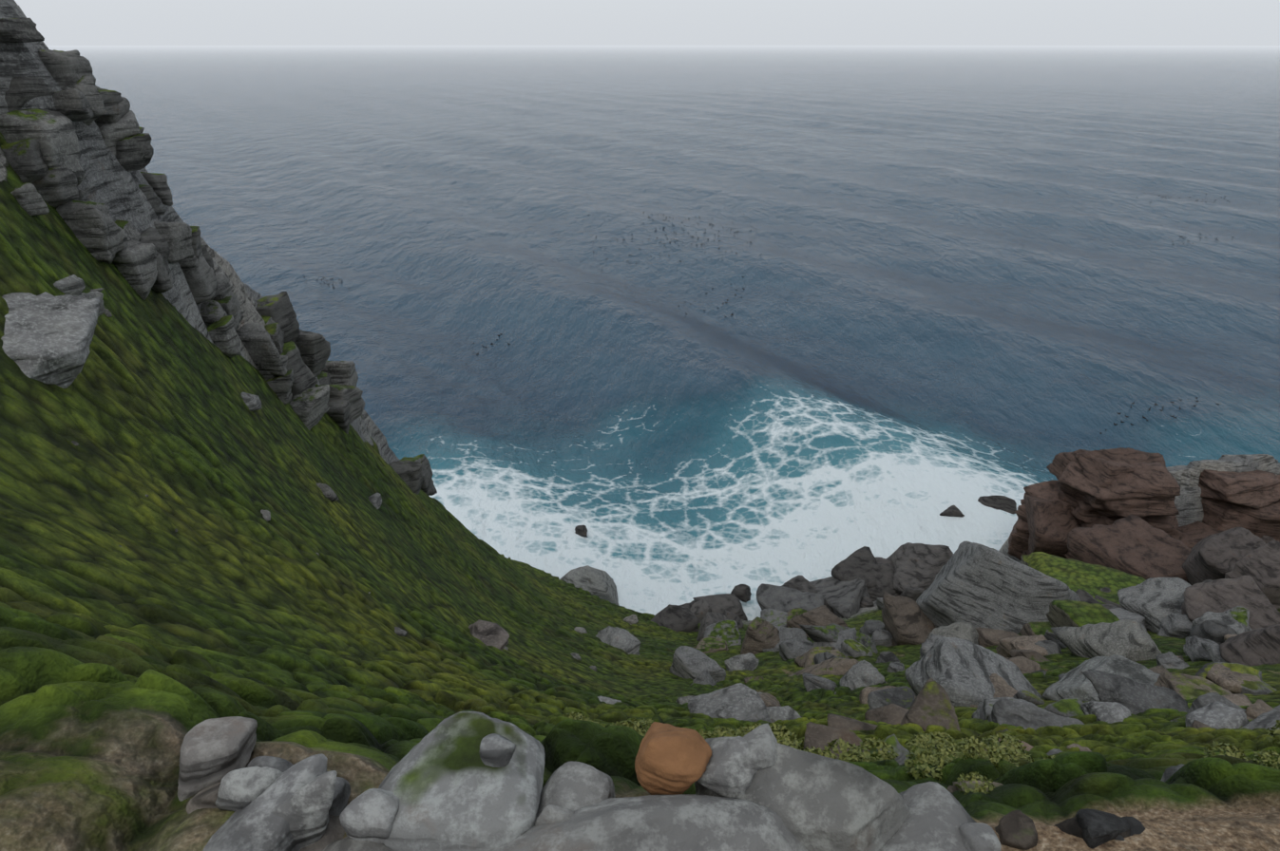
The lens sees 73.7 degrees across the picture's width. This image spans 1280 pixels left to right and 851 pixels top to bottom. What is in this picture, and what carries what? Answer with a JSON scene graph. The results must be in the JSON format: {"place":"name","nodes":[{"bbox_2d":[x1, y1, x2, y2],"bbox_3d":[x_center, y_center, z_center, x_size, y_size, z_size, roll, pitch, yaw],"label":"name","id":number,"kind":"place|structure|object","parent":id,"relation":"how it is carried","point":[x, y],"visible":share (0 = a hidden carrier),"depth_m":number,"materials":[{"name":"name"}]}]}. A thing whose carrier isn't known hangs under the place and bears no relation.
{"place":"outdoors","nodes":[
{"label":"outdoors","id":0,"kind":"place"},
{"bbox_2d":[0,0,1279,850],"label":"grassy hillside","id":1,"kind":"structure","parent":0,"point":[140,636],"depth_m":23.34,"materials":[{"name":"green plant"}]},
{"bbox_2d":[0,17,1279,850],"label":"rocks","id":2,"kind":"object","parent":1,"relation":"on","point":[1112,567],"visible":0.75,"depth_m":39.73,"materials":[{"name":"grey stone"}]},
{"bbox_2d":[562,711,1279,795],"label":"shrubs","id":3,"kind":"object","parent":1,"relation":"on","point":[994,749],"visible":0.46,"depth_m":9.31,"materials":[{"name":"green plant"}]},
{"bbox_2d":[14,0,1279,45],"label":"sky","id":4,"kind":"structure","parent":0,"point":[60,22],"materials":[{"name":"grey"}]},
{"bbox_2d":[46,45,1279,620],"bbox_3d":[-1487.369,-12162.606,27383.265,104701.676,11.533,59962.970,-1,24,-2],"label":"sea water","id":5,"kind":"structure","parent":0,"point":[963,279],"depth_m":339.20,"materials":[{"name":"liquid"}]},
{"bbox_2d":[303,191,1233,434],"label":"flock of seabirds","id":6,"kind":"object","parent":5,"relation":"on","point":[760,254],"visible":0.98,"depth_m":346.92,"materials":[{"name":"black"}]}
]}

